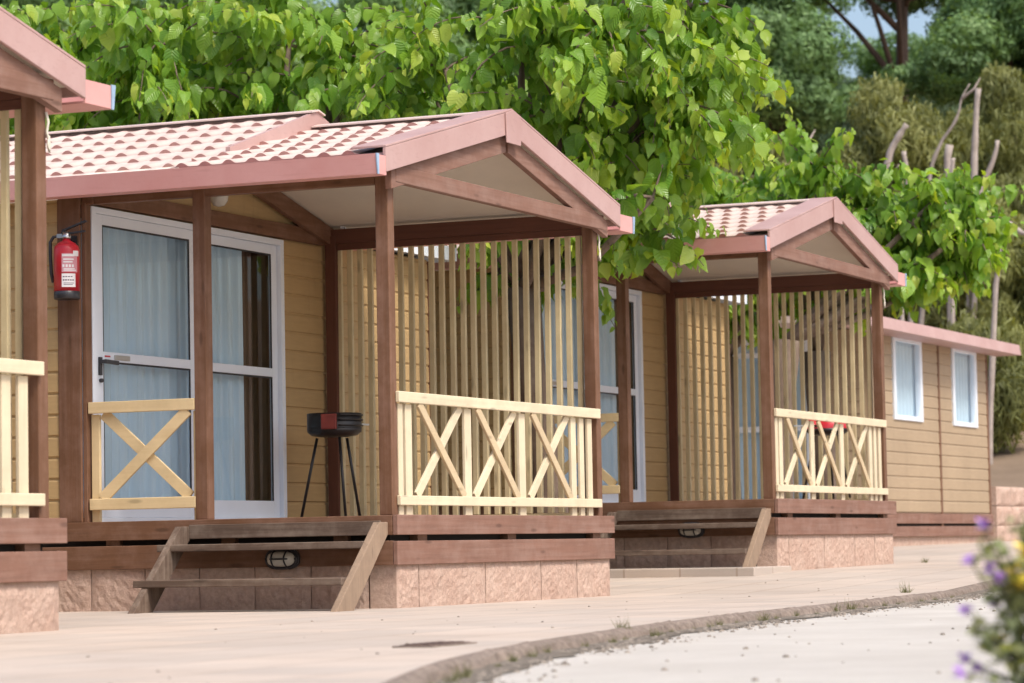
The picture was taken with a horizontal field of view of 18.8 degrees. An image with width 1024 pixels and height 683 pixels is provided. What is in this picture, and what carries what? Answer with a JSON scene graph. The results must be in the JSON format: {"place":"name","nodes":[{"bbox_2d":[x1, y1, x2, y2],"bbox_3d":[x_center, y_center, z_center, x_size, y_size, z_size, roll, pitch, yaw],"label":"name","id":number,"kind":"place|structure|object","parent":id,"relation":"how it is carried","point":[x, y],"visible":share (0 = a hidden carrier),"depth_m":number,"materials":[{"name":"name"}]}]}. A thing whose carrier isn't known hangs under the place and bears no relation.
{"place":"outdoors","nodes":[
{"label":"outdoors","id":0,"kind":"place"},
{"bbox_2d":[0,541,1021,682],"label":"path","id":1,"kind":"structure","parent":0,"point":[259,646],"depth_m":14.92,"materials":[{"name":"beige concrete"}]},
{"bbox_2d":[128,521,387,613],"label":"porch steps","id":2,"kind":"structure","parent":1,"relation":"on","point":[155,584],"depth_m":19.25,"materials":[{"name":"brown wood"}]},
{"bbox_2d":[392,641,476,647],"bbox_3d":[-0.300,1.189,12.071,0.170,0.033,0.420,-3,-4,23],"label":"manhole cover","id":3,"kind":"object","parent":1,"relation":"on","point":[433,644],"visible":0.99,"depth_m":11.95,"materials":[{"name":"metal"}]},
{"bbox_2d":[610,566,791,577],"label":"step slab","id":4,"kind":"structure","parent":1,"relation":"on","point":[685,572],"depth_m":25.74,"materials":[{"name":"beige concrete"}]},
{"bbox_2d":[600,507,770,566],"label":"porch steps","id":5,"kind":"structure","parent":4,"relation":"on","point":[760,526],"depth_m":26.41,"materials":[{"name":"brown wood"}]},
{"bbox_2d":[897,578,913,592],"bbox_3d":[2.721,1.692,21.464,0.161,0.116,0.124,-4,-5,39],"label":"weed","id":6,"kind":"object","parent":1,"relation":"on","point":[905,590],"visible":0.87,"depth_m":21.45,"materials":[{"name":"plant"}]},
{"bbox_2d":[145,0,945,79],"label":"sky","id":7,"kind":"structure","parent":0,"point":[867,26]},
{"bbox_2d":[436,589,991,682],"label":"road verge","id":8,"kind":"structure","parent":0,"point":[524,660],"depth_m":12.39,"materials":[{"name":"grey concrete"}]},
{"bbox_2d":[442,669,463,682],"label":"weed","id":9,"kind":"object","parent":8,"relation":"on","point":[452,679],"visible":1,"depth_m":9.75,"materials":[{"name":"plant"}]},
{"bbox_2d":[449,660,474,677],"bbox_3d":[-0.163,1.062,10.057,0.099,0.085,0.130,0,-4,-11],"label":"weed","id":10,"kind":"object","parent":8,"relation":"on","point":[465,673],"visible":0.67,"depth_m":10.06,"materials":[{"name":"plant"}]},
{"bbox_2d":[507,650,520,661],"bbox_3d":[0.010,1.147,11.304,0.066,0.057,0.094,2,-5,-38],"label":"weed","id":11,"kind":"object","parent":8,"relation":"on","point":[512,659],"visible":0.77,"depth_m":11.30,"materials":[{"name":"plant"}]},
{"bbox_2d":[521,648,538,656],"bbox_3d":[0.077,1.173,11.717,0.090,0.054,0.062,1,-4,-30],"label":"weed","id":12,"kind":"object","parent":8,"relation":"on","point":[533,655],"visible":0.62,"depth_m":11.71,"materials":[{"name":"plant"}]},
{"bbox_2d":[86,576,997,682],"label":"loose gravel","id":13,"kind":"structure","parent":8,"relation":"on","point":[733,626],"depth_m":13.47,"materials":[{"name":"grey gravel"}]},
{"bbox_2d":[607,636,618,642],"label":"weed","id":14,"kind":"object","parent":8,"relation":"on","point":[612,641],"visible":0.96,"depth_m":13.08,"materials":[{"name":"plant"}]},
{"bbox_2d":[649,627,659,635],"bbox_3d":[0.630,1.291,13.806,0.102,0.062,0.071,-1,-4,3],"label":"weed","id":15,"kind":"object","parent":8,"relation":"on","point":[652,634],"visible":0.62,"depth_m":13.81,"materials":[{"name":"plant"}]},
{"bbox_2d":[756,611,770,620],"bbox_3d":[1.300,1.417,16.062,0.099,0.085,0.129,-1,-4,6],"label":"weed","id":16,"kind":"object","parent":8,"relation":"on","point":[763,619],"visible":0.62,"depth_m":16.06,"materials":[{"name":"plant"}]},
{"bbox_2d":[844,596,858,609],"bbox_3d":[1.979,1.540,18.217,0.114,0.097,0.148,-4,-5,35],"label":"weed","id":17,"kind":"object","parent":8,"relation":"on","point":[850,607],"visible":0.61,"depth_m":18.21,"materials":[{"name":"plant"}]},
{"bbox_2d":[438,592,1023,682],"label":"road","id":18,"kind":"structure","parent":0,"point":[885,637],"depth_m":11.50,"materials":[{"name":"grey concrete"}]},
{"bbox_2d":[383,574,1023,682],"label":"kerb","id":19,"kind":"structure","parent":18,"relation":"on","point":[433,672],"depth_m":13.49,"materials":[{"name":"grey concrete"}]},
{"bbox_2d":[609,617,631,628],"bbox_3d":[0.499,1.239,13.720,0.115,0.083,0.088,2,-5,-43],"label":"weed","id":20,"kind":"object","parent":19,"relation":"on","point":[619,625],"visible":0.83,"depth_m":13.71,"materials":[{"name":"plant"}]},
{"bbox_2d":[952,515,1023,682],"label":"flowering bush","id":21,"kind":"object","parent":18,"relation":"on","point":[1008,585],"visible":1,"depth_m":6.47,"materials":[{"name":"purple plant"}]},
{"bbox_2d":[944,324,1023,525],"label":"ground","id":22,"kind":"structure","parent":0,"point":[1006,468],"depth_m":51.01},
{"bbox_2d":[0,6,115,633],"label":"holiday cabin","id":23,"kind":"object","parent":22,"relation":"on","point":[40,75],"visible":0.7,"depth_m":15.35,"materials":[{"name":"brown wood"}]},
{"bbox_2d":[45,112,50,152],"bbox_3d":[-2.324,-1.047,15.487,0.021,0.205,0.039,-3,-4,23],"label":"cord loop","id":24,"kind":"object","parent":23,"relation":"attached to","point":[48,145],"visible":1,"depth_m":15.48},
{"bbox_2d":[0,0,170,52],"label":"umbrella pine","id":25,"kind":"object","parent":22,"relation":"on","point":[65,24],"depth_m":72.18,"materials":[{"name":"green plant"}]},
{"bbox_2d":[0,0,218,134],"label":"mulberry tree","id":26,"kind":"object","parent":22,"relation":"on","point":[42,16],"visible":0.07,"depth_m":27.73,"materials":[{"name":"green plant"}]},
{"bbox_2d":[136,0,345,122],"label":"umbrella pine","id":27,"kind":"object","parent":22,"relation":"on","point":[318,7],"visible":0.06,"depth_m":73.97,"materials":[{"name":"green plant"}]},
{"bbox_2d":[62,0,444,129],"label":"mulberry tree","id":28,"kind":"object","parent":22,"relation":"on","point":[326,49],"visible":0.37,"depth_m":26.25,"materials":[{"name":"green plant"}]},
{"bbox_2d":[0,109,634,611],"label":"holiday cabin","id":29,"kind":"object","parent":22,"relation":"on","point":[206,357],"visible":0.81,"depth_m":21.35,"materials":[{"name":"brown wood"}]},
{"bbox_2d":[49,220,86,299],"bbox_3d":[-2.893,-0.530,20.178,0.183,0.511,0.236,1,-5,-33],"label":"fire extinguisher","id":30,"kind":"object","parent":29,"relation":"attached to","point":[65,278],"visible":1,"depth_m":20.12,"materials":[{"name":"red metal"}]},
{"bbox_2d":[96,214,194,517],"bbox_3d":[-2.448,0.189,20.958,0.085,2.002,1.336,-3,-4,23],"label":"door leaf","id":31,"kind":"structure","parent":29,"relation":"in","point":[102,221],"depth_m":20.95,"materials":[{"name":"white metal"}]},
{"bbox_2d":[211,196,227,206],"bbox_3d":[-2.066,-1.036,21.834,0.136,0.170,0.136,-3,-4,23],"label":"porch lamp","id":32,"kind":"object","parent":29,"relation":"attached to","point":[218,201],"visible":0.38,"depth_m":21.79,"materials":[{"name":"glass"}]},
{"bbox_2d":[211,235,279,517],"bbox_3d":[-1.987,0.260,22.155,0.026,2.002,1.291,-3,-4,23],"label":"door leaf","id":33,"kind":"structure","parent":29,"relation":"in","point":[223,508],"depth_m":22.60,"materials":[{"name":"white metal"}]},
{"bbox_2d":[265,550,299,569],"bbox_3d":[-1.459,1.367,19.454,0.236,0.136,0.106,-3,-4,23],"label":"bulkhead lamp","id":34,"kind":"object","parent":29,"relation":"attached to","point":[282,559],"visible":0.9,"depth_m":19.43,"materials":[{"name":"glass"}]},
{"bbox_2d":[300,412,368,516],"bbox_3d":[-1.308,0.909,22.410,0.483,0.773,0.506,-2,-4,8],"label":"barbecue","id":35,"kind":"object","parent":29,"relation":"on","point":[338,425],"visible":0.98,"depth_m":22.27,"materials":[{"name":"black metal"}]},
{"bbox_2d":[597,234,600,261],"bbox_3d":[0.635,-0.687,22.619,0.021,0.205,0.039,-3,-4,23],"label":"cord loop","id":36,"kind":"object","parent":29,"relation":"attached to","point":[599,248],"visible":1,"depth_m":22.62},
{"bbox_2d":[300,0,539,122],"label":"umbrella pine","id":37,"kind":"object","parent":22,"relation":"on","point":[460,8],"visible":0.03,"depth_m":73.36,"materials":[{"name":"green plant"}]},
{"bbox_2d":[441,0,646,101],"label":"umbrella pine","id":38,"kind":"object","parent":22,"relation":"on","point":[598,2],"visible":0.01,"depth_m":74.35,"materials":[{"name":"green plant"}]},
{"bbox_2d":[347,0,793,513],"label":"mulberry tree","id":39,"kind":"object","parent":22,"relation":"on","point":[663,87],"visible":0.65,"depth_m":25.09,"materials":[{"name":"green plant"}]},
{"bbox_2d":[435,197,906,570],"bbox_3d":[-0.547,0.629,30.485,8.412,3.662,5.893,-3,-4,23],"label":"holiday cabin","id":40,"kind":"object","parent":22,"relation":"on","point":[665,401],"visible":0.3,"depth_m":29.41,"materials":[{"name":"brown wood"}]},
{"bbox_2d":[552,281,584,498],"bbox_3d":[0.512,0.450,28.108,0.085,2.002,1.336,-3,-4,23],"label":"door leaf","id":41,"kind":"structure","parent":40,"relation":"in","point":[563,287],"depth_m":28.11,"materials":[{"name":"white metal"}]},
{"bbox_2d":[600,289,640,501],"bbox_3d":[0.961,0.522,29.310,0.026,2.002,1.291,-3,-4,23],"label":"door leaf","id":42,"kind":"structure","parent":40,"relation":"in","point":[632,298],"depth_m":29.81,"materials":[{"name":"white metal"}]},
{"bbox_2d":[678,522,704,537],"bbox_3d":[1.529,1.621,26.609,0.236,0.136,0.106,-3,-4,23],"label":"bulkhead lamp","id":43,"kind":"object","parent":40,"relation":"attached to","point":[690,533],"visible":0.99,"depth_m":26.59,"materials":[{"name":"glass"}]},
{"bbox_2d":[793,420,850,498],"bbox_3d":[3.024,1.110,29.479,0.482,0.773,0.506,-5,-5,43],"label":"barbecue","id":44,"kind":"object","parent":40,"relation":"on","point":[827,427],"visible":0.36,"depth_m":29.40,"materials":[{"name":"red metal"}]},
{"bbox_2d":[620,24,800,179],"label":"umbrella pine","id":45,"kind":"object","parent":22,"relation":"on","point":[766,123],"depth_m":85.64,"materials":[{"name":"green plant"}]},
{"bbox_2d":[710,162,789,315],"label":"weeping shrub","id":46,"kind":"object","parent":22,"relation":"on","point":[731,172],"visible":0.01,"depth_m":61.18,"materials":[{"name":"green plant"}]},
{"bbox_2d":[699,157,823,499],"bbox_3d":[2.552,0.250,34.037,2.527,4.538,2.868,-1,-4,0],"label":"mulberry tree","id":47,"kind":"object","parent":22,"relation":"on","point":[731,190],"visible":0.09,"depth_m":33.60,"materials":[{"name":"green plant"}]},
{"bbox_2d":[706,0,853,165],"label":"umbrella pine","id":48,"kind":"object","parent":22,"relation":"on","point":[802,50],"visible":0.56,"depth_m":76.75,"materials":[{"name":"green plant"}]},
{"bbox_2d":[742,134,837,315],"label":"weeping shrub","id":49,"kind":"object","parent":22,"relation":"on","point":[782,158],"depth_m":61.91,"materials":[{"name":"green plant"}]},
{"bbox_2d":[738,107,903,499],"bbox_3d":[3.367,-0.046,33.307,1.981,5.019,1.768,2,-5,-36],"label":"mulberry tree","id":50,"kind":"object","parent":22,"relation":"on","point":[807,172],"visible":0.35,"depth_m":33.12,"materials":[{"name":"green plant"}]},
{"bbox_2d":[707,0,945,109],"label":"umbrella pine","id":51,"kind":"object","parent":22,"relation":"on","point":[902,10],"visible":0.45,"depth_m":87.39,"materials":[{"name":"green plant"}]},
{"bbox_2d":[832,68,877,94],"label":"umbrella pine","id":52,"kind":"object","parent":22,"relation":"on","point":[845,80],"depth_m":103.43,"materials":[{"name":"green plant"}]},
{"bbox_2d":[835,140,898,192],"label":"weeping shrub","id":53,"kind":"object","parent":22,"relation":"on","point":[862,160],"visible":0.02,"depth_m":61.38,"materials":[{"name":"green plant"}]},
{"bbox_2d":[738,316,1020,546],"bbox_3d":[1.608,1.420,40.519,8.600,3.220,7.020,-3,-4,23],"label":"holiday cabin","id":54,"kind":"object","parent":22,"relation":"on","point":[937,440],"visible":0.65,"depth_m":39.03,"materials":[{"name":"beige wood"}]},
{"bbox_2d":[891,337,923,421],"bbox_3d":[4.858,0.469,38.375,0.125,1.030,1.250,-3,-4,23],"label":"window","id":55,"kind":"structure","parent":54,"relation":"in","point":[907,378],"depth_m":38.61,"materials":[{"name":"white metal"}]},
{"bbox_2d":[950,348,977,427],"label":"window","id":56,"kind":"structure","parent":54,"relation":"in","point":[963,365],"depth_m":41.04,"materials":[{"name":"white metal"}]},
{"bbox_2d":[802,75,973,160],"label":"umbrella pine","id":57,"kind":"object","parent":22,"relation":"on","point":[821,140],"visible":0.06,"depth_m":90.36,"materials":[{"name":"green plant"}]},
{"bbox_2d":[870,123,908,306],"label":"dead trunk","id":58,"kind":"object","parent":22,"relation":"on","point":[898,136],"visible":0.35,"depth_m":55.53,"materials":[{"name":"grey wood"}]},
{"bbox_2d":[773,161,1023,498],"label":"mulberry tree","id":59,"kind":"object","parent":22,"relation":"on","point":[954,229],"visible":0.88,"depth_m":32.75,"materials":[{"name":"green plant"}]},
{"bbox_2d":[852,181,944,326],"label":"weeping shrub","id":60,"kind":"object","parent":22,"relation":"on","point":[887,311],"visible":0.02,"depth_m":57.65,"materials":[{"name":"green plant"}]},
{"bbox_2d":[896,164,903,320],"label":"dead trunk","id":61,"kind":"object","parent":22,"relation":"on","point":[902,317],"visible":0.02,"depth_m":54.28,"materials":[{"name":"grey wood"}]},
{"bbox_2d":[834,30,969,110],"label":"umbrella pine","id":62,"kind":"object","parent":22,"relation":"on","point":[867,60],"visible":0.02,"depth_m":100.73,"materials":[{"name":"green plant"}]},
{"bbox_2d":[846,72,965,185],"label":"weeping shrub","id":63,"kind":"object","parent":22,"relation":"on","point":[881,121],"visible":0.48,"depth_m":61.23,"materials":[{"name":"green plant"}]},
{"bbox_2d":[901,151,912,322],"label":"dead trunk","id":64,"kind":"object","parent":22,"relation":"on","point":[904,158],"visible":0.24,"depth_m":55.44,"materials":[{"name":"grey wood"}]},
{"bbox_2d":[909,3,973,108],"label":"umbrella pine","id":65,"kind":"object","parent":22,"relation":"on","point":[924,42],"depth_m":98.77,"materials":[{"name":"green plant"}]},
{"bbox_2d":[944,144,952,326],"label":"dead trunk","id":66,"kind":"object","parent":22,"relation":"on","point":[948,154],"visible":0.23,"depth_m":55.10,"materials":[{"name":"grey wood"}]},
{"bbox_2d":[919,78,979,324],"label":"dead trunk","id":67,"kind":"object","parent":22,"relation":"on","point":[922,311],"visible":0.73,"depth_m":56.19,"materials":[{"name":"grey wood"}]},
{"bbox_2d":[878,0,1023,118],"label":"umbrella pine","id":68,"kind":"object","parent":22,"relation":"on","point":[963,44],"visible":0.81,"depth_m":78.04,"materials":[{"name":"green plant"}]},
{"bbox_2d":[949,158,954,328],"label":"dead trunk","id":69,"kind":"object","parent":22,"relation":"on","point":[952,315],"visible":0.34,"depth_m":54.60,"materials":[{"name":"grey wood"}]},
{"bbox_2d":[914,198,1023,328],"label":"weeping shrub","id":70,"kind":"object","parent":22,"relation":"on","point":[935,318],"visible":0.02,"depth_m":57.31,"materials":[{"name":"green plant"}]},
{"bbox_2d":[966,88,980,314],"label":"dead trunk","id":71,"kind":"object","parent":22,"relation":"on","point":[974,150],"visible":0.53,"depth_m":55.97,"materials":[{"name":"grey wood"}]},
{"bbox_2d":[932,105,1016,322],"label":"weeping shrub","id":72,"kind":"object","parent":22,"relation":"on","point":[960,139],"visible":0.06,"depth_m":62.09,"materials":[{"name":"green plant"}]},
{"bbox_2d":[936,308,1023,454],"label":"weeping shrub","id":73,"kind":"object","parent":22,"relation":"on","point":[1008,411],"visible":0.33,"depth_m":52.04,"materials":[{"name":"green plant"}]},
{"bbox_2d":[970,140,999,320],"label":"dead trunk","id":74,"kind":"object","parent":22,"relation":"on","point":[989,169],"visible":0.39,"depth_m":54.80,"materials":[{"name":"grey wood"}]},
{"bbox_2d":[960,60,1023,189],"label":"weeping shrub","id":75,"kind":"object","parent":22,"relation":"on","point":[1001,108],"visible":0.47,"depth_m":64.41,"materials":[{"name":"green plant"}]},
{"bbox_2d":[960,213,1023,419],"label":"weeping shrub","id":76,"kind":"object","parent":22,"relation":"on","point":[1011,294],"visible":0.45,"depth_m":54.84,"materials":[{"name":"green plant"}]},
{"bbox_2d":[988,487,1023,541],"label":"block wall","id":77,"kind":"structure","parent":22,"relation":"on","point":[1006,502],"depth_m":43.09,"materials":[{"name":"concrete"}]},
{"bbox_2d":[988,221,1023,464],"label":"dead trunk","id":78,"kind":"object","parent":22,"relation":"on","point":[991,378],"visible":0.45,"depth_m":51.53,"materials":[{"name":"grey wood"}]},
{"bbox_2d":[995,170,1023,228],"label":"weeping shrub","id":79,"kind":"object","parent":22,"relation":"on","point":[1017,205],"visible":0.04,"depth_m":62.08,"materials":[{"name":"green plant"}]}
]}

